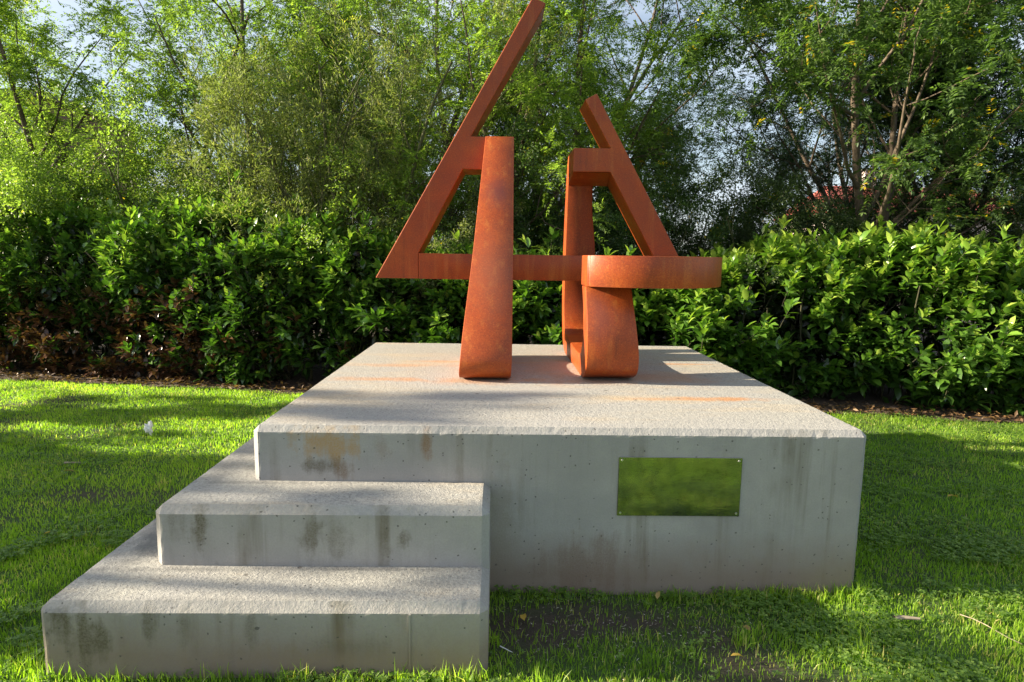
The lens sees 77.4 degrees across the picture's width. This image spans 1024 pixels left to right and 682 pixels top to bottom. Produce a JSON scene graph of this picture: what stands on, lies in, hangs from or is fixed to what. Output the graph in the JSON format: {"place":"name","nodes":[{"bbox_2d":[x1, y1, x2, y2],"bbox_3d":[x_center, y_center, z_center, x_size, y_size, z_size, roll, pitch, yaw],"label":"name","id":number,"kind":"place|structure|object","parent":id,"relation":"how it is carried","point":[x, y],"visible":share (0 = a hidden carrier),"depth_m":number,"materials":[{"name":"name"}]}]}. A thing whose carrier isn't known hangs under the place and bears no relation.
{"place":"outdoors","nodes":[
{"label":"outdoors","id":0,"kind":"place"},
{"bbox_2d":[0,273,1023,681],"bbox_3d":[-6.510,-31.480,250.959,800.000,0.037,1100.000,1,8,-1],"label":"ground","id":1,"kind":"structure","parent":0,"point":[604,621],"depth_m":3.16,"materials":[{"name":"green plant"}]},
{"bbox_2d":[0,88,138,252],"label":"tree","id":2,"kind":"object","parent":1,"relation":"on","point":[65,118],"depth_m":40.77,"materials":[{"name":"plant"}]},
{"bbox_2d":[144,420,152,435],"bbox_3d":[-3.299,0.795,5.806,0.077,0.148,0.062,1,8,-1],"label":"paper scrap","id":3,"kind":"object","parent":1,"relation":"on","point":[148,427],"visible":1,"depth_m":5.78,"materials":[{"name":"white paper"}]},
{"bbox_2d":[0,0,439,342],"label":"robinia tree","id":4,"kind":"object","parent":1,"relation":"on","point":[15,62],"visible":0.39,"depth_m":9.99,"materials":[{"name":"green plant"}]},
{"bbox_2d":[93,0,467,225],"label":"robinia tree","id":5,"kind":"object","parent":1,"relation":"on","point":[184,13],"visible":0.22,"depth_m":10.15,"materials":[{"name":"green plant"}]},
{"bbox_2d":[157,0,620,330],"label":"robinia tree","id":6,"kind":"object","parent":1,"relation":"on","point":[361,38],"visible":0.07,"depth_m":11.10,"materials":[{"name":"green plant"}]},
{"bbox_2d":[225,30,610,304],"bbox_3d":[-2.154,-3.962,15.905,9.366,7.250,6.196,3,8,12],"label":"robinia tree","id":7,"kind":"object","parent":1,"relation":"on","point":[461,114],"visible":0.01,"depth_m":15.65,"materials":[{"name":"green plant"}]},
{"bbox_2d":[41,343,865,678],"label":"concrete plinth","id":8,"kind":"structure","parent":1,"relation":"on","point":[389,507],"depth_m":3.10,"materials":[{"name":"grey concrete"}]},
{"bbox_2d":[376,0,721,377],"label":"steel sculpture","id":9,"kind":"object","parent":8,"relation":"on","point":[599,333],"visible":1,"depth_m":4.96,"materials":[{"name":"orange metal"}]},
{"bbox_2d":[617,457,742,515],"bbox_3d":[0.821,0.715,3.134,0.606,0.298,0.010,1,8,-1],"label":"metal plaque","id":10,"kind":"object","parent":8,"relation":"attached to","point":[677,486],"visible":1,"depth_m":3.13,"materials":[{"name":"metal"}]},
{"bbox_2d":[32,444,978,681],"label":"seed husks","id":11,"kind":"object","parent":1,"relation":"on","point":[623,628],"visible":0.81,"depth_m":2.89},
{"bbox_2d":[0,349,1023,422],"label":"soil bed","id":12,"kind":"object","parent":1,"relation":"on","point":[870,398],"visible":0.17,"depth_m":7.95,"materials":[{"name":"brown soil"}]},
{"bbox_2d":[0,103,124,347],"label":"garden shrub","id":13,"kind":"object","parent":12,"relation":"on","point":[17,136],"visible":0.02,"depth_m":10.23,"materials":[{"name":"green plant"}]},
{"bbox_2d":[0,103,193,368],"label":"garden shrub","id":14,"kind":"object","parent":12,"relation":"on","point":[22,170],"visible":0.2,"depth_m":8.58,"materials":[{"name":"green plant"}]},
{"bbox_2d":[0,64,235,344],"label":"garden shrub","id":15,"kind":"object","parent":12,"relation":"on","point":[132,94],"visible":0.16,"depth_m":8.66,"materials":[{"name":"green plant"}]},
{"bbox_2d":[38,143,291,361],"bbox_3d":[-5.088,-1.126,9.462,3.930,3.404,2.733,1,8,3],"label":"garden shrub","id":16,"kind":"object","parent":12,"relation":"on","point":[153,199],"visible":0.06,"depth_m":9.16,"materials":[{"name":"green plant"}]},
{"bbox_2d":[144,44,410,356],"bbox_3d":[-3.604,-1.944,9.941,3.945,4.651,3.990,5,9,29],"label":"willow shrub","id":17,"kind":"object","parent":12,"relation":"on","point":[275,144],"visible":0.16,"depth_m":8.65,"materials":[{"name":"green plant"}]},
{"bbox_2d":[145,135,426,369],"bbox_3d":[-2.951,-1.008,8.815,3.930,3.404,2.733,5,8,28],"label":"garden shrub","id":18,"kind":"object","parent":12,"relation":"on","point":[214,193],"visible":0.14,"depth_m":8.31,"materials":[{"name":"green plant"}]},
{"bbox_2d":[164,0,575,356],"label":"willow shrub","id":19,"kind":"object","parent":12,"relation":"on","point":[227,91],"visible":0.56,"depth_m":8.26,"materials":[{"name":"green plant"}]},
{"bbox_2d":[338,171,530,351],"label":"garden shrub","id":20,"kind":"object","parent":12,"relation":"on","point":[472,218],"visible":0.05,"depth_m":8.43,"materials":[{"name":"green plant"}]},
{"bbox_2d":[402,112,564,341],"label":"garden shrub","id":21,"kind":"object","parent":12,"relation":"on","point":[531,234],"visible":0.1,"depth_m":8.59,"materials":[{"name":"green plant"}]},
{"bbox_2d":[0,167,1023,417],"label":"laurel hedge","id":22,"kind":"object","parent":12,"relation":"on","point":[936,275],"visible":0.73,"depth_m":7.64,"materials":[{"name":"green plant"}]},
{"bbox_2d":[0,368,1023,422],"bbox_3d":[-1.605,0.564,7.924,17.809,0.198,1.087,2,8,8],"label":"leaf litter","id":23,"kind":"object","parent":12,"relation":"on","point":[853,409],"visible":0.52,"depth_m":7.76,"materials":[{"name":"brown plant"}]},
{"bbox_2d":[437,162,644,343],"bbox_3d":[0.603,-0.918,9.074,3.743,3.242,2.603,-3,8,-26],"label":"garden shrub","id":24,"kind":"object","parent":12,"relation":"on","point":[556,242],"visible":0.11,"depth_m":8.68,"materials":[{"name":"green plant"}]},
{"bbox_2d":[549,136,760,345],"bbox_3d":[1.692,-1.238,10.033,2.994,3.729,4.305,-2,8,-24],"label":"garden shrub","id":25,"kind":"object","parent":12,"relation":"on","point":[716,233],"visible":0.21,"depth_m":8.93,"materials":[{"name":"green plant"}]},
{"bbox_2d":[620,169,861,355],"bbox_3d":[3.026,-0.738,8.841,2.395,2.983,3.444,-3,8,-27],"label":"garden shrub","id":26,"kind":"object","parent":12,"relation":"on","point":[738,236],"visible":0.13,"depth_m":8.00,"materials":[{"name":"green plant"}]},
{"bbox_2d":[670,131,839,362],"bbox_3d":[3.681,-1.057,9.423,2.864,3.567,4.118,7,10,41],"label":"garden shrub","id":27,"kind":"object","parent":12,"relation":"on","point":[808,223],"visible":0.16,"depth_m":8.77,"materials":[{"name":"green plant"}]},
{"bbox_2d":[665,0,1023,348],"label":"robinia tree","id":28,"kind":"object","parent":12,"relation":"on","point":[859,44],"visible":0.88,"depth_m":7.56,"materials":[{"name":"green plant"}]},
{"bbox_2d":[753,187,997,381],"bbox_3d":[5.079,-0.676,8.823,3.369,2.918,2.343,-1,8,-12],"label":"garden shrub","id":29,"kind":"object","parent":12,"relation":"on","point":[854,225],"visible":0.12,"depth_m":8.15,"materials":[{"name":"green plant"}]},
{"bbox_2d":[894,153,1023,366],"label":"garden shrub","id":30,"kind":"object","parent":12,"relation":"on","point":[1018,229],"visible":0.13,"depth_m":8.64,"materials":[{"name":"green plant"}]},
{"bbox_2d":[0,383,1023,681],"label":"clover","id":31,"kind":"object","parent":1,"relation":"on","point":[976,549],"visible":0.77,"depth_m":3.20,"materials":[{"name":"green plant"}]},
{"bbox_2d":[258,0,795,309],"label":"robinia tree","id":32,"kind":"object","parent":1,"relation":"on","point":[548,130],"visible":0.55,"depth_m":8.92,"materials":[{"name":"green plant"}]},
{"bbox_2d":[369,76,707,253],"bbox_3d":[0.693,-2.500,12.393,6.812,5.272,4.506,0,8,-10],"label":"robinia tree","id":33,"kind":"object","parent":1,"relation":"on","point":[655,120],"visible":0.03,"depth_m":11.87,"materials":[{"name":"green plant"}]},
{"bbox_2d":[444,0,757,254],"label":"robinia tree","id":34,"kind":"object","parent":1,"relation":"on","point":[687,131],"visible":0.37,"depth_m":9.88,"materials":[{"name":"green plant"}]},
{"bbox_2d":[645,0,1020,233],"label":"robinia tree","id":35,"kind":"object","parent":1,"relation":"on","point":[777,151],"visible":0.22,"depth_m":14.22,"materials":[{"name":"green plant"}]},
{"bbox_2d":[715,0,1023,329],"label":"robinia tree","id":36,"kind":"object","parent":1,"relation":"on","point":[1004,157],"visible":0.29,"depth_m":9.51,"materials":[{"name":"green plant"}]},
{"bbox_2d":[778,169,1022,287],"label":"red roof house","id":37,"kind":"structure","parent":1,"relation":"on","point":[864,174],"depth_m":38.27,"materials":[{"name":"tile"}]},
{"bbox_2d":[893,615,920,619],"bbox_3d":[1.819,1.279,2.949,0.112,0.022,0.026,1,8,4],"label":"dead stick","id":38,"kind":"object","parent":1,"relation":"on","point":[903,617],"visible":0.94,"depth_m":2.94,"materials":[{"name":"brown wood"}]},
{"bbox_2d":[823,0,1023,330],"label":"robinia tree","id":39,"kind":"object","parent":1,"relation":"on","point":[1005,87],"visible":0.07,"depth_m":9.81,"materials":[{"name":"green plant"}]},
{"bbox_2d":[960,614,1020,643],"bbox_3d":[2.152,1.292,2.874,0.019,0.009,0.260,-2,8,-23],"label":"dead stick","id":40,"kind":"object","parent":1,"relation":"on","point":[986,625],"visible":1,"depth_m":2.90,"materials":[{"name":"brown wood"}]},
{"bbox_2d":[0,0,1023,251],"label":"sky","id":41,"kind":"structure","parent":0,"point":[54,5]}
]}

